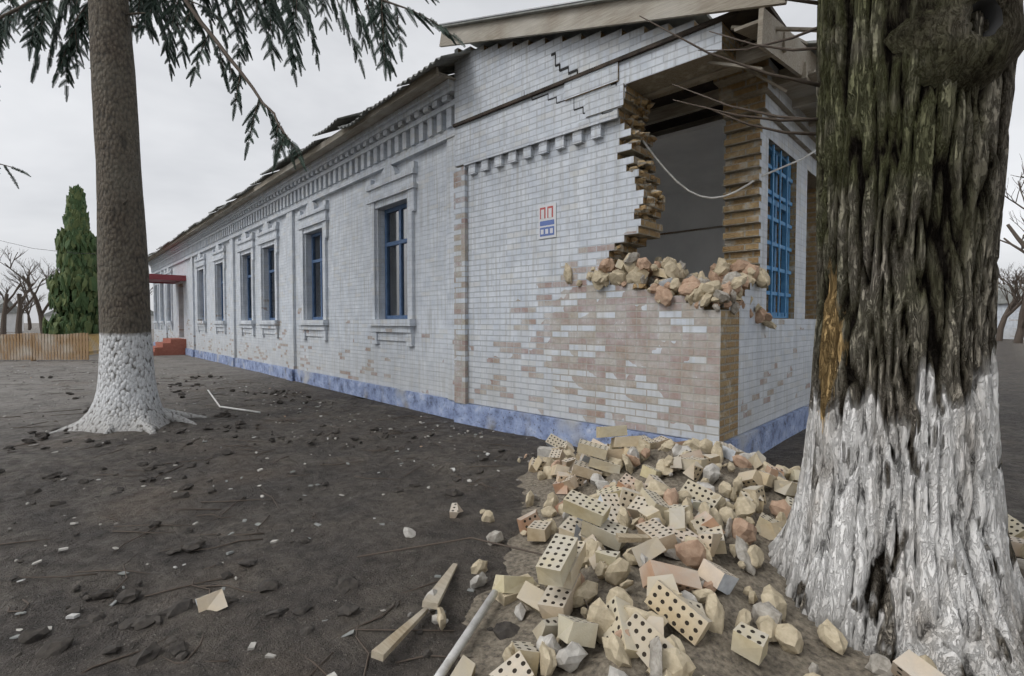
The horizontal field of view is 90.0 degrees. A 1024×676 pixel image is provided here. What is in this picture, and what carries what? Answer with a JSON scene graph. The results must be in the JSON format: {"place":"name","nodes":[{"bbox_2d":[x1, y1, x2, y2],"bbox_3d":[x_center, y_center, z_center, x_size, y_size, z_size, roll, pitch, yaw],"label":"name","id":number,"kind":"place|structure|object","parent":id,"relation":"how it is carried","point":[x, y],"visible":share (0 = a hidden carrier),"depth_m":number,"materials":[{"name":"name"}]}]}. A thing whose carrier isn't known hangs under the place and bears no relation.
{"place":"outdoors","nodes":[
{"label":"outdoors","id":0,"kind":"place"},
{"bbox_2d":[0,323,1023,675],"bbox_3d":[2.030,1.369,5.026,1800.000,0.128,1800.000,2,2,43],"label":"ground","id":1,"kind":"structure","parent":0,"point":[318,565],"depth_m":3.93,"materials":[{"name":"black soil"}]},
{"bbox_2d":[0,333,89,360],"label":"picket fence","id":2,"kind":"object","parent":1,"relation":"on","point":[41,350],"visible":1,"depth_m":19.60,"materials":[{"name":"brown wood"}]},
{"bbox_2d":[42,184,98,346],"bbox_3d":[-26.148,-4.363,30.855,3.444,9.784,3.386,2,2,43],"label":"thuja","id":3,"kind":"object","parent":1,"relation":"on","point":[72,287],"visible":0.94,"depth_m":30.09,"materials":[{"name":"green plant"}]},
{"bbox_2d":[0,272,152,329],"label":"tree belt","id":4,"kind":"object","parent":1,"relation":"on","point":[28,314],"visible":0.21,"depth_m":104.45,"materials":[{"name":"brown"}]},
{"bbox_2d":[0,300,153,331],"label":"houses","id":5,"kind":"structure","parent":1,"relation":"on","point":[11,320],"depth_m":77.25,"materials":[{"name":"paint"}]},
{"bbox_2d":[63,334,98,357],"bbox_3d":[-19.282,0.305,23.251,0.237,0.938,4.484,-1,2,-22],"label":"barrier section","id":6,"kind":"object","parent":1,"relation":"on","point":[94,346],"visible":0.34,"depth_m":23.81,"materials":[{"name":"yellow wood"}]},
{"bbox_2d":[149,274,185,355],"bbox_3d":[-16.221,-1.046,23.748,2.000,3.600,2.700,-2,2,-42],"label":"porch","id":7,"kind":"object","parent":1,"relation":"on","point":[171,346],"visible":0.45,"depth_m":23.14,"materials":[{"name":"red"}]},
{"bbox_2d":[0,0,464,434],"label":"spruce","id":8,"kind":"object","parent":1,"relation":"on","point":[126,397],"depth_m":7.14,"materials":[{"name":"brown plant"}]},
{"bbox_2d":[0,357,575,675],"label":"yard debris","id":9,"kind":"object","parent":1,"relation":"on","point":[178,648],"visible":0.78,"depth_m":2.97,"materials":[{"name":"grey stone"}]},
{"bbox_2d":[153,342,453,419],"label":"plinth","id":10,"kind":"structure","parent":1,"relation":"on","point":[432,404],"depth_m":10.55,"materials":[{"name":"blue paint"}]},
{"bbox_2d":[148,79,456,400],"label":"masonry wall","id":11,"kind":"structure","parent":10,"relation":"on","point":[342,197],"depth_m":10.71,"materials":[{"name":"brick"}]},
{"bbox_2d":[0,240,93,253],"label":"power line","id":12,"kind":"object","parent":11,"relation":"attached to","point":[52,250],"visible":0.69,"depth_m":31.21,"materials":[{"name":"black rubber"}]},
{"bbox_2d":[203,203,407,320],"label":"windows","id":13,"kind":"structure","parent":11,"relation":"attached to","point":[396,305],"depth_m":9.71,"materials":[{"name":"blue glass"}]},
{"bbox_2d":[148,45,492,261],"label":"roof slates","id":14,"kind":"object","parent":11,"relation":"on","point":[436,72],"visible":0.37,"depth_m":9.72,"materials":[{"name":"grey stone"}]},
{"bbox_2d":[0,156,1023,342],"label":"bare trees","id":15,"kind":"object","parent":1,"relation":"on","point":[1014,304],"visible":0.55,"depth_m":39.67,"materials":[{"name":"brown plant"}]},
{"bbox_2d":[195,252,1023,675],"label":"rubble mound","id":16,"kind":"object","parent":1,"relation":"on","point":[637,554],"visible":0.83,"depth_m":2.70,"materials":[{"name":"yellow brick"}]},
{"bbox_2d":[454,402,808,453],"bbox_3d":[3.679,1.049,9.608,3.980,0.300,9.050,2,2,43],"label":"plinth","id":17,"kind":"object","parent":1,"relation":"on","point":[764,438],"visible":0.32,"depth_m":6.46,"materials":[{"name":"blue paint"}]},
{"bbox_2d":[454,20,742,441],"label":"masonry wall","id":18,"kind":"structure","parent":17,"relation":"on","point":[535,332],"depth_m":6.10,"materials":[{"name":"brick"}]},
{"bbox_2d":[539,203,555,238],"bbox_3d":[0.441,-1.462,6.417,0.280,0.420,0.014,2,2,43],"label":"wall sign","id":19,"kind":"object","parent":18,"relation":"attached to","point":[547,220],"visible":1,"depth_m":6.41,"materials":[{"name":"grey"}]},
{"bbox_2d":[453,7,786,278],"bbox_3d":[2.627,-1.171,8.125,4.280,3.930,5.650,2,2,43],"label":"room interior","id":20,"kind":"object","parent":18,"relation":"attached to","point":[692,160],"visible":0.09,"depth_m":8.47,"materials":[{"name":"paint"}]},
{"bbox_2d":[712,58,816,434],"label":"masonry wall","id":21,"kind":"structure","parent":17,"relation":"on","point":[775,372],"depth_m":5.96,"materials":[{"name":"brick"}]},
{"bbox_2d":[439,0,816,136],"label":"roof eave","id":22,"kind":"object","parent":21,"relation":"on","point":[571,19],"visible":0.3,"depth_m":5.62,"materials":[{"name":"grey wood"}]},
{"bbox_2d":[642,140,815,198],"bbox_3d":[2.726,-1.992,5.889,2.516,0.850,0.340,0,2,-12],"label":"hanging cable","id":23,"kind":"object","parent":21,"relation":"attached to","point":[684,187],"visible":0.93,"depth_m":5.77,"materials":[{"name":"white plastic"}]},
{"bbox_2d":[766,145,792,317],"bbox_3d":[3.294,-1.302,6.417,0.125,2.100,1.160,2,2,43],"label":"grille window","id":24,"kind":"structure","parent":21,"relation":"attached to","point":[775,206],"depth_m":6.42,"materials":[{"name":"blue metal"}]},
{"bbox_2d":[768,0,1023,675],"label":"tree trunk","id":25,"kind":"object","parent":1,"relation":"on","point":[891,541],"visible":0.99,"depth_m":2.26,"materials":[{"name":"brown plant"}]},
{"bbox_2d":[639,0,1023,135],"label":"tree knot and twigs","id":26,"kind":"object","parent":25,"relation":"attached to","point":[944,39],"visible":0.88,"depth_m":2.13,"materials":[{"name":"brown plant"}]},
{"bbox_2d":[995,284,1023,339],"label":"outbuilding","id":27,"kind":"structure","parent":1,"relation":"on","point":[1010,328],"depth_m":44.62,"materials":[{"name":"paint"}]},
{"bbox_2d":[0,0,1023,322],"label":"sky","id":28,"kind":"structure","parent":0,"point":[192,150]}
]}

